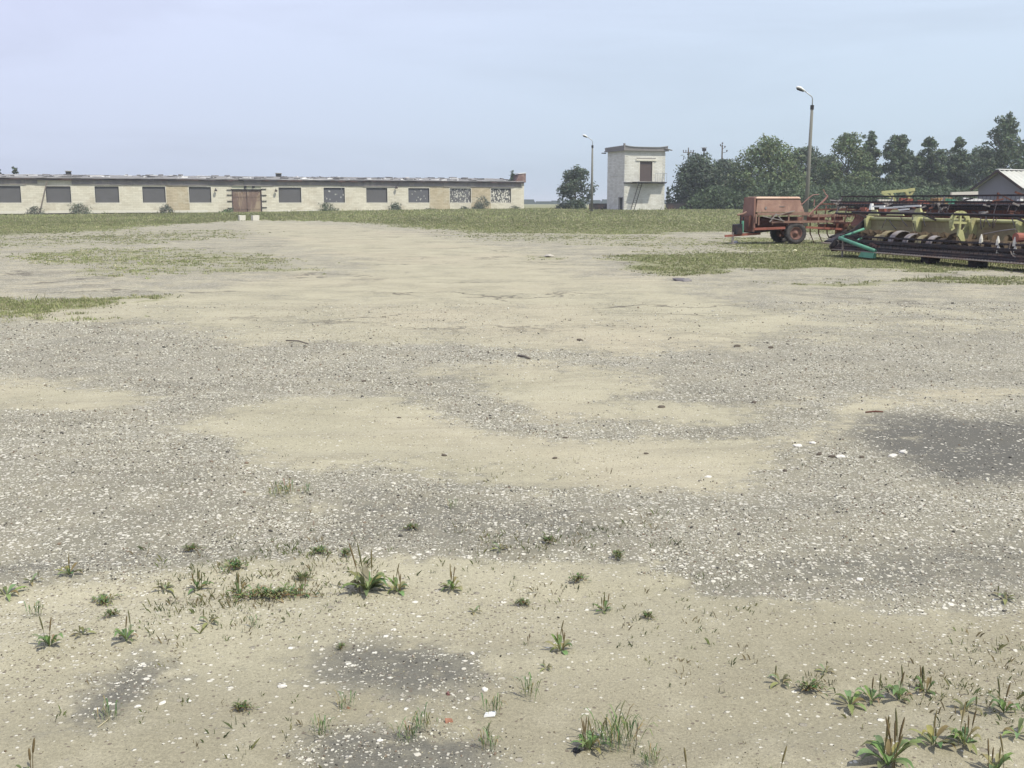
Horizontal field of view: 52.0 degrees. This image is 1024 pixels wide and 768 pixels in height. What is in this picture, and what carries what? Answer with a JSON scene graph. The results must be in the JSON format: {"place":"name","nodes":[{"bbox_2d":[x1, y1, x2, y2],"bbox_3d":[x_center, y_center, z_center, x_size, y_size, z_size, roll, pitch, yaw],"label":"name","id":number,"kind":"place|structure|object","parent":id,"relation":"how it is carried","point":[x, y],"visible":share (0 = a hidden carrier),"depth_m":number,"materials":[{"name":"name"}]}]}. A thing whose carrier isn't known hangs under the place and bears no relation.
{"place":"outdoors","nodes":[
{"label":"outdoors","id":0,"kind":"place"},
{"bbox_2d":[0,202,1023,767],"bbox_3d":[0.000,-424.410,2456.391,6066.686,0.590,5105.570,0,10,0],"label":"ground","id":1,"kind":"structure","parent":0,"point":[384,270],"depth_m":5.67,"materials":[{"name":"beige sand"}]},
{"bbox_2d":[0,584,28,601],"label":"plantain","id":2,"kind":"object","parent":1,"relation":"on","point":[11,586],"visible":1,"depth_m":4.34,"materials":[{"name":"green plant"}]},
{"bbox_2d":[16,738,34,767],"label":"plantain","id":3,"kind":"object","parent":1,"relation":"on","point":[29,751],"visible":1,"depth_m":2.98,"materials":[{"name":"green plant"}]},
{"bbox_2d":[22,601,46,617],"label":"grass tuft","id":4,"kind":"object","parent":1,"relation":"on","point":[38,608],"visible":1,"depth_m":4.11,"materials":[{"name":"green plant"}]},
{"bbox_2d":[24,206,45,214],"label":"bush","id":5,"kind":"object","parent":1,"relation":"on","point":[32,210],"visible":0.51,"depth_m":127.23,"materials":[{"name":"green plant"}]},
{"bbox_2d":[32,616,62,646],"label":"plantain","id":6,"kind":"object","parent":1,"relation":"on","point":[47,638],"visible":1,"depth_m":3.81,"materials":[{"name":"green plant"}]},
{"bbox_2d":[55,554,82,575],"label":"plantain","id":7,"kind":"object","parent":1,"relation":"on","point":[68,570],"visible":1,"depth_m":4.54,"materials":[{"name":"green plant"}]},
{"bbox_2d":[67,203,92,213],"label":"bush","id":8,"kind":"object","parent":1,"relation":"on","point":[75,209],"visible":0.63,"depth_m":129.13,"materials":[{"name":"green plant"}]},
{"bbox_2d":[69,625,96,637],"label":"plantain","id":9,"kind":"object","parent":1,"relation":"on","point":[83,629],"visible":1,"depth_m":3.92,"materials":[{"name":"green plant"}]},
{"bbox_2d":[89,591,124,605],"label":"mat weed","id":10,"kind":"object","parent":1,"relation":"on","point":[104,598],"visible":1,"depth_m":4.28,"materials":[{"name":"green plant"}]},
{"bbox_2d":[94,695,123,721],"bbox_3d":[-1.260,1.022,3.304,0.088,0.068,0.101,-1,10,-5],"label":"grass tuft","id":11,"kind":"object","parent":1,"relation":"on","point":[107,706],"visible":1,"depth_m":3.30,"materials":[{"name":"green plant"}]},
{"bbox_2d":[100,608,120,617],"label":"mat weed","id":12,"kind":"object","parent":1,"relation":"on","point":[109,612],"visible":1,"depth_m":4.08,"materials":[{"name":"green plant"}]},
{"bbox_2d":[113,610,137,641],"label":"plantain","id":13,"kind":"object","parent":1,"relation":"on","point":[124,634],"visible":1,"depth_m":3.88,"materials":[{"name":"green plant"}]},
{"bbox_2d":[152,580,173,592],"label":"plantain","id":14,"kind":"object","parent":1,"relation":"on","point":[168,585],"visible":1,"depth_m":4.40,"materials":[{"name":"green plant"}]},
{"bbox_2d":[157,204,174,212],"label":"bush","id":15,"kind":"object","parent":1,"relation":"on","point":[167,207],"visible":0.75,"depth_m":133.07,"materials":[{"name":"green plant"}]},
{"bbox_2d":[180,543,205,551],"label":"mat weed","id":16,"kind":"object","parent":1,"relation":"on","point":[190,547],"visible":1,"depth_m":4.93,"materials":[{"name":"green plant"}]},
{"bbox_2d":[188,568,213,593],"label":"plantain","id":17,"kind":"object","parent":1,"relation":"on","point":[197,582],"visible":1,"depth_m":4.40,"materials":[{"name":"green plant"}]},
{"bbox_2d":[198,609,219,627],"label":"plantain","id":18,"kind":"object","parent":1,"relation":"on","point":[212,618],"visible":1,"depth_m":4.03,"materials":[{"name":"green plant"}]},
{"bbox_2d":[218,557,249,572],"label":"mat weed","id":19,"kind":"object","parent":1,"relation":"on","point":[235,563],"visible":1,"depth_m":4.61,"materials":[{"name":"green plant"}]},
{"bbox_2d":[225,573,247,595],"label":"plantain","id":20,"kind":"object","parent":1,"relation":"on","point":[236,582],"visible":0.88,"depth_m":4.36,"materials":[{"name":"green plant"}]},
{"bbox_2d":[232,698,259,713],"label":"mat weed","id":21,"kind":"object","parent":1,"relation":"on","point":[242,705],"visible":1,"depth_m":3.36,"materials":[{"name":"green plant"}]},
{"bbox_2d":[0,171,525,214],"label":"derelict shed","id":22,"kind":"structure","parent":1,"relation":"on","point":[21,194],"depth_m":138.02,"materials":[{"name":"beige brick"}]},
{"bbox_2d":[0,185,21,202],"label":"window","id":23,"kind":"structure","parent":22,"relation":"in","point":[8,193],"depth_m":127.53,"materials":[{"name":"grey glass"}]},
{"bbox_2d":[45,186,71,202],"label":"window","id":24,"kind":"structure","parent":22,"relation":"in","point":[53,194],"depth_m":129.54,"materials":[{"name":"grey glass"}]},
{"bbox_2d":[94,186,119,202],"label":"window","id":25,"kind":"structure","parent":22,"relation":"in","point":[103,194],"depth_m":131.61,"materials":[{"name":"grey glass"}]},
{"bbox_2d":[141,186,166,202],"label":"window","id":26,"kind":"structure","parent":22,"relation":"in","point":[149,194],"depth_m":133.72,"materials":[{"name":"grey glass"}]},
{"bbox_2d":[188,186,211,202],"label":"window","id":27,"kind":"structure","parent":22,"relation":"in","point":[197,194],"depth_m":135.79,"materials":[{"name":"grey glass"}]},
{"bbox_2d":[278,187,301,202],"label":"window","id":28,"kind":"structure","parent":22,"relation":"in","point":[285,194],"depth_m":140.13,"materials":[{"name":"grey glass"}]},
{"bbox_2d":[323,187,345,202],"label":"window","id":29,"kind":"structure","parent":22,"relation":"in","point":[330,194],"depth_m":142.34,"materials":[{"name":"grey glass"}]},
{"bbox_2d":[366,187,387,202],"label":"window","id":30,"kind":"structure","parent":22,"relation":"in","point":[373,194],"depth_m":144.55,"materials":[{"name":"grey glass"}]},
{"bbox_2d":[408,188,429,202],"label":"window","id":31,"kind":"structure","parent":22,"relation":"in","point":[415,195],"depth_m":146.82,"materials":[{"name":"grey glass"}]},
{"bbox_2d":[449,188,470,202],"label":"window","id":32,"kind":"structure","parent":22,"relation":"in","point":[456,195],"depth_m":149.06,"materials":[{"name":"grey glass"}]},
{"bbox_2d":[490,188,510,202],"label":"window","id":33,"kind":"structure","parent":22,"relation":"in","point":[498,195],"depth_m":151.37,"materials":[{"name":"white glass"}]},
{"bbox_2d":[231,582,323,602],"bbox_3d":[-0.964,0.850,4.307,0.362,0.046,0.175,-4,11,-21],"label":"mat weed","id":34,"kind":"object","parent":1,"relation":"on","point":[268,592],"visible":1,"depth_m":4.30,"materials":[{"name":"green plant"}]},
{"bbox_2d":[268,478,298,497],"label":"grass tuft","id":35,"kind":"object","parent":1,"relation":"on","point":[287,489],"visible":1,"depth_m":5.77,"materials":[{"name":"green plant"}]},
{"bbox_2d":[292,576,308,596],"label":"plantain","id":36,"kind":"object","parent":1,"relation":"on","point":[302,585],"visible":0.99,"depth_m":4.33,"materials":[{"name":"green plant"}]},
{"bbox_2d":[295,570,317,580],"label":"mat weed","id":37,"kind":"object","parent":1,"relation":"on","point":[305,574],"visible":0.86,"depth_m":4.50,"materials":[{"name":"green plant"}]},
{"bbox_2d":[310,545,332,554],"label":"mat weed","id":38,"kind":"object","parent":1,"relation":"on","point":[321,548],"visible":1,"depth_m":4.81,"materials":[{"name":"green plant"}]},
{"bbox_2d":[308,713,341,736],"bbox_3d":[-0.576,1.035,3.179,0.101,0.068,0.088,3,10,18],"label":"grass tuft","id":39,"kind":"object","parent":1,"relation":"on","point":[322,723],"visible":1,"depth_m":3.19,"materials":[{"name":"green plant"}]},
{"bbox_2d":[318,202,338,210],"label":"bush","id":40,"kind":"object","parent":1,"relation":"on","point":[326,207],"visible":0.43,"depth_m":140.80,"materials":[{"name":"green plant"}]},
{"bbox_2d":[331,689,359,710],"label":"grass tuft","id":41,"kind":"object","parent":1,"relation":"on","point":[342,701],"visible":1,"depth_m":3.37,"materials":[{"name":"green plant"}]},
{"bbox_2d":[340,543,387,595],"bbox_3d":[-0.609,0.765,4.365,0.202,0.228,0.205,0,10,0],"label":"plantain","id":42,"kind":"object","parent":1,"relation":"on","point":[367,581],"visible":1,"depth_m":4.37,"materials":[{"name":"green plant"}]},
{"bbox_2d":[382,564,408,595],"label":"plantain","id":43,"kind":"object","parent":1,"relation":"on","point":[395,583],"visible":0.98,"depth_m":4.38,"materials":[{"name":"green plant"}]},
{"bbox_2d":[388,202,403,209],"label":"bush","id":44,"kind":"object","parent":1,"relation":"on","point":[396,207],"visible":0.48,"depth_m":144.32,"materials":[{"name":"green plant"}]},
{"bbox_2d":[386,711,420,741],"bbox_3d":[-0.316,1.038,3.166,0.141,0.073,0.081,-7,12,-33],"label":"grass tuft","id":45,"kind":"object","parent":1,"relation":"on","point":[411,729],"visible":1,"depth_m":3.16,"materials":[{"name":"green plant"}]},
{"bbox_2d":[400,523,418,529],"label":"mat weed","id":46,"kind":"object","parent":1,"relation":"on","point":[410,526],"visible":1,"depth_m":5.20,"materials":[{"name":"green plant"}]},
{"bbox_2d":[409,702,440,732],"bbox_3d":[-0.278,1.028,3.232,0.110,0.074,0.096,-4,11,-24],"label":"grass tuft","id":47,"kind":"object","parent":1,"relation":"on","point":[426,722],"visible":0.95,"depth_m":3.22,"materials":[{"name":"green plant"}]},
{"bbox_2d":[441,565,462,590],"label":"plantain","id":48,"kind":"object","parent":1,"relation":"on","point":[451,583],"visible":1,"depth_m":4.39,"materials":[{"name":"green plant"}]},
{"bbox_2d":[471,195,489,208],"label":"bush","id":49,"kind":"object","parent":1,"relation":"on","point":[478,206],"visible":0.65,"depth_m":148.66,"materials":[{"name":"green plant"}]},
{"bbox_2d":[460,720,501,751],"bbox_3d":[-0.076,1.046,3.116,0.141,0.073,0.081,8,13,40],"label":"grass tuft","id":50,"kind":"object","parent":1,"relation":"on","point":[487,738],"visible":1,"depth_m":3.11,"materials":[{"name":"green plant"}]},
{"bbox_2d":[478,693,506,712],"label":"grass tuft","id":51,"kind":"object","parent":1,"relation":"on","point":[496,705],"visible":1,"depth_m":3.34,"materials":[{"name":"green plant"}]},
{"bbox_2d":[0,453,1023,767],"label":"sprouts","id":52,"kind":"object","parent":1,"relation":"on","point":[228,599],"visible":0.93,"depth_m":4.23,"materials":[{"name":"green plant"}]},
{"bbox_2d":[511,597,529,605],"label":"mat weed","id":53,"kind":"object","parent":1,"relation":"on","point":[521,601],"visible":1,"depth_m":4.25,"materials":[{"name":"green plant"}]},
{"bbox_2d":[510,671,542,698],"bbox_3d":[0.054,0.984,3.451,0.119,0.080,0.104,5,11,28],"label":"grass tuft","id":54,"kind":"object","parent":1,"relation":"on","point":[527,685],"visible":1,"depth_m":3.44,"materials":[{"name":"green plant"}]},
{"bbox_2d":[543,620,574,654],"bbox_3d":[0.173,0.908,3.788,0.107,0.127,0.095,8,12,38],"label":"plantain","id":55,"kind":"object","parent":1,"relation":"on","point":[558,639],"visible":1,"depth_m":3.79,"materials":[{"name":"green plant"}]},
{"bbox_2d":[555,164,598,208],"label":"round bush","id":56,"kind":"object","parent":1,"relation":"on","point":[575,176],"visible":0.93,"depth_m":144.75,"materials":[{"name":"green plant"}]},
{"bbox_2d":[568,572,590,582],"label":"mat weed","id":57,"kind":"object","parent":1,"relation":"on","point":[580,576],"visible":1,"depth_m":4.44,"materials":[{"name":"green plant"}]},
{"bbox_2d":[583,134,593,211],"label":"street lamp","id":58,"kind":"object","parent":1,"relation":"on","point":[591,199],"visible":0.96,"depth_m":117.67,"materials":[{"name":"concrete"}]},
{"bbox_2d":[571,716,611,753],"bbox_3d":[0.230,1.033,3.105,0.107,0.110,0.118,-7,12,-35],"label":"plantain","id":59,"kind":"object","parent":1,"relation":"on","point":[591,740],"visible":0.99,"depth_m":3.11,"materials":[{"name":"green plant"}]},
{"bbox_2d":[524,199,673,203],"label":"wood","id":60,"kind":"object","parent":1,"relation":"on","point":[529,201],"visible":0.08,"depth_m":512.14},
{"bbox_2d":[592,592,610,613],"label":"plantain","id":61,"kind":"object","parent":1,"relation":"on","point":[604,606],"visible":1,"depth_m":4.17,"materials":[{"name":"green plant"}]},
{"bbox_2d":[612,549,625,559],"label":"mat weed","id":62,"kind":"object","parent":1,"relation":"on","point":[618,554],"visible":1,"depth_m":4.73,"materials":[{"name":"green plant"}]},
{"bbox_2d":[578,700,660,753],"bbox_3d":[0.312,1.023,3.140,0.200,0.118,0.217,-7,12,-37],"label":"grass tuft","id":63,"kind":"object","parent":1,"relation":"on","point":[614,728],"visible":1,"depth_m":3.11,"materials":[{"name":"green plant"}]},
{"bbox_2d":[602,143,672,209],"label":"brick tower","id":64,"kind":"structure","parent":1,"relation":"on","point":[635,177],"depth_m":128.73,"materials":[{"name":"white brick"}]},
{"bbox_2d":[640,161,651,181],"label":"door","id":65,"kind":"structure","parent":64,"relation":"in","point":[645,167],"depth_m":128.62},
{"bbox_2d":[588,203,691,209],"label":"garden wall","id":66,"kind":"structure","parent":1,"relation":"on","point":[601,206],"depth_m":137.03,"materials":[{"name":"black concrete"}]},
{"bbox_2d":[638,740,668,767],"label":"grass tuft","id":67,"kind":"object","parent":1,"relation":"on","point":[652,756],"visible":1,"depth_m":3.00,"materials":[{"name":"green plant"}]},
{"bbox_2d":[668,152,735,208],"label":"leafy tree","id":68,"kind":"object","parent":1,"relation":"on","point":[691,176],"visible":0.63,"depth_m":141.84,"materials":[{"name":"green plant"}]},
{"bbox_2d":[706,158,740,207],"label":"leafy tree","id":69,"kind":"object","parent":1,"relation":"on","point":[727,164],"visible":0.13,"depth_m":153.80,"materials":[{"name":"green plant"}]},
{"bbox_2d":[727,133,815,208],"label":"leafy tree","id":70,"kind":"object","parent":1,"relation":"on","point":[764,152],"visible":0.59,"depth_m":141.47,"materials":[{"name":"green plant"}]},
{"bbox_2d":[768,665,792,688],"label":"plantain","id":71,"kind":"object","parent":1,"relation":"on","point":[784,678],"visible":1,"depth_m":3.54,"materials":[{"name":"green plant"}]},
{"bbox_2d":[724,189,843,243],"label":"hopper trailer","id":72,"kind":"object","parent":1,"relation":"on","point":[789,229],"visible":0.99,"depth_m":40.44,"materials":[{"name":"brown paint"}]},
{"bbox_2d":[784,143,824,207],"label":"leafy tree","id":73,"kind":"object","parent":1,"relation":"on","point":[817,176],"visible":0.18,"depth_m":155.85,"materials":[{"name":"green plant"}]},
{"bbox_2d":[796,86,813,225],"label":"street lamp","id":74,"kind":"object","parent":1,"relation":"on","point":[807,189],"visible":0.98,"depth_m":68.44,"materials":[{"name":"concrete"}]},
{"bbox_2d":[795,676,832,695],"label":"mat weed","id":75,"kind":"object","parent":1,"relation":"on","point":[814,684],"visible":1,"depth_m":3.48,"materials":[{"name":"green plant"}]},
{"bbox_2d":[814,661,834,673],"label":"plantain","id":76,"kind":"object","parent":1,"relation":"on","point":[826,670],"visible":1,"depth_m":3.61,"materials":[{"name":"green plant"}]},
{"bbox_2d":[680,178,977,208],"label":"undergrowth","id":77,"kind":"object","parent":1,"relation":"on","point":[834,194],"visible":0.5,"depth_m":138.21,"materials":[{"name":"green plant"}]},
{"bbox_2d":[811,154,849,184],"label":"leafy tree","id":78,"kind":"object","parent":1,"relation":"on","point":[829,160],"visible":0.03,"depth_m":160.51,"materials":[{"name":"green plant"}]},
{"bbox_2d":[807,203,860,241],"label":"cultivator","id":79,"kind":"object","parent":1,"relation":"on","point":[811,217],"visible":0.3,"depth_m":41.34,"materials":[{"name":"brown paint"}]},
{"bbox_2d":[818,132,882,207],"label":"leafy tree","id":80,"kind":"object","parent":1,"relation":"on","point":[857,175],"visible":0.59,"depth_m":145.57,"materials":[{"name":"green plant"}]},
{"bbox_2d":[834,690,866,714],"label":"plantain","id":81,"kind":"object","parent":1,"relation":"on","point":[854,698],"visible":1,"depth_m":3.40,"materials":[{"name":"green plant"}]},
{"bbox_2d":[859,131,883,181],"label":"leafy tree","id":82,"kind":"object","parent":1,"relation":"on","point":[871,142],"visible":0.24,"depth_m":151.92,"materials":[{"name":"green plant"}]},
{"bbox_2d":[855,674,888,703],"bbox_3d":[1.177,0.987,3.421,0.103,0.098,0.076,-9,13,-42],"label":"plantain","id":83,"kind":"object","parent":1,"relation":"on","point":[870,694],"visible":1,"depth_m":3.42,"materials":[{"name":"green plant"}]},
{"bbox_2d":[856,708,924,767],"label":"plantain","id":84,"kind":"object","parent":1,"relation":"on","point":[878,744],"visible":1,"depth_m":2.98,"materials":[{"name":"green plant"}]},
{"bbox_2d":[872,134,922,200],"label":"leafy tree","id":85,"kind":"object","parent":1,"relation":"on","point":[896,154],"visible":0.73,"depth_m":145.70,"materials":[{"name":"green plant"}]},
{"bbox_2d":[882,665,913,701],"bbox_3d":[1.262,0.978,3.435,0.086,0.110,0.116,-1,10,-6],"label":"plantain","id":86,"kind":"object","parent":1,"relation":"on","point":[899,691],"visible":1,"depth_m":3.44,"materials":[{"name":"green plant"}]},
{"bbox_2d":[885,149,936,182],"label":"leafy tree","id":87,"kind":"object","parent":1,"relation":"on","point":[909,173],"visible":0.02,"depth_m":160.26,"materials":[{"name":"green plant"}]},
{"bbox_2d":[822,194,1023,243],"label":"harvester header","id":88,"kind":"object","parent":1,"relation":"on","point":[988,207],"visible":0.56,"depth_m":31.71,"materials":[{"name":"red paint"}]},
{"bbox_2d":[826,188,1023,238],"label":"harvester header","id":89,"kind":"object","parent":1,"relation":"on","point":[906,191],"visible":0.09,"depth_m":34.40,"materials":[{"name":"black paint"}]},
{"bbox_2d":[914,666,935,695],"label":"plantain","id":90,"kind":"object","parent":1,"relation":"on","point":[922,674],"visible":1,"depth_m":3.48,"materials":[{"name":"green plant"}]},
{"bbox_2d":[829,211,1023,267],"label":"harvester header","id":91,"kind":"object","parent":1,"relation":"on","point":[978,242],"visible":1,"depth_m":27.59,"materials":[{"name":"yellow paint"}]},
{"bbox_2d":[909,136,950,200],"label":"leafy tree","id":92,"kind":"object","parent":1,"relation":"on","point":[932,170],"visible":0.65,"depth_m":146.10,"materials":[{"name":"green plant"}]},
{"bbox_2d":[909,710,956,749],"bbox_3d":[1.250,1.013,3.098,0.128,0.108,0.122,-5,11,-26],"label":"plantain","id":93,"kind":"object","parent":1,"relation":"on","point":[931,730],"visible":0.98,"depth_m":3.10,"materials":[{"name":"green plant"}]},
{"bbox_2d":[926,149,976,181],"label":"leafy tree","id":94,"kind":"object","parent":1,"relation":"on","point":[947,153],"visible":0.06,"depth_m":160.57,"materials":[{"name":"green plant"}]},
{"bbox_2d":[943,136,975,197],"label":"leafy tree","id":95,"kind":"object","parent":1,"relation":"on","point":[957,173],"visible":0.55,"depth_m":148.13,"materials":[{"name":"green plant"}]},
{"bbox_2d":[945,702,981,753],"bbox_3d":[1.327,1.008,3.089,0.108,0.144,0.122,7,12,35],"label":"plantain","id":96,"kind":"object","parent":1,"relation":"on","point":[962,734],"visible":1,"depth_m":3.10,"materials":[{"name":"green plant"}]},
{"bbox_2d":[952,696,982,715],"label":"plantain","id":97,"kind":"object","parent":1,"relation":"on","point":[970,702],"visible":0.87,"depth_m":3.35,"materials":[{"name":"green plant"}]},
{"bbox_2d":[965,145,993,183],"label":"leafy tree","id":98,"kind":"object","parent":1,"relation":"on","point":[975,153],"visible":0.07,"depth_m":155.91,"materials":[{"name":"green plant"}]},
{"bbox_2d":[967,111,1023,184],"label":"leafy tree","id":99,"kind":"object","parent":1,"relation":"on","point":[1004,155],"visible":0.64,"depth_m":141.48,"materials":[{"name":"green plant"}]},
{"bbox_2d":[978,734,1013,767],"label":"plantain","id":100,"kind":"object","parent":1,"relation":"on","point":[1000,759],"visible":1,"depth_m":2.98,"materials":[{"name":"green plant"}]},
{"bbox_2d":[970,169,1023,200],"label":"gabled hut","id":101,"kind":"object","parent":1,"relation":"on","point":[1003,181],"visible":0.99,"depth_m":73.67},
{"bbox_2d":[984,676,1019,712],"bbox_3d":[1.543,0.984,3.310,0.116,0.110,0.086,6,12,31],"label":"plantain","id":102,"kind":"object","parent":1,"relation":"on","point":[1001,702],"visible":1,"depth_m":3.31,"materials":[{"name":"green plant"}]},
{"bbox_2d":[993,586,1015,604],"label":"plantain","id":103,"kind":"object","parent":1,"relation":"on","point":[1005,596],"visible":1,"depth_m":4.31,"materials":[{"name":"green plant"}]},
{"bbox_2d":[1002,717,1023,738],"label":"plantain","id":104,"kind":"object","parent":1,"relation":"on","point":[1020,723],"visible":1,"depth_m":3.16,"materials":[{"name":"green plant"}]},
{"bbox_2d":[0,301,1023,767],"bbox_3d":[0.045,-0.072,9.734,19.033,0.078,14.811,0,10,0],"label":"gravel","id":105,"kind":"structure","parent":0,"point":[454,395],"depth_m":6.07,"materials":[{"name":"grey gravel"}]},
{"bbox_2d":[0,207,1023,322],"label":"grass","id":106,"kind":"structure","parent":0,"point":[517,219],"depth_m":55.50,"materials":[{"name":"green plant"}]},
{"bbox_2d":[0,0,1023,201],"label":"sky","id":107,"kind":"structure","parent":0,"point":[291,88],"materials":[{"name":"blue"}]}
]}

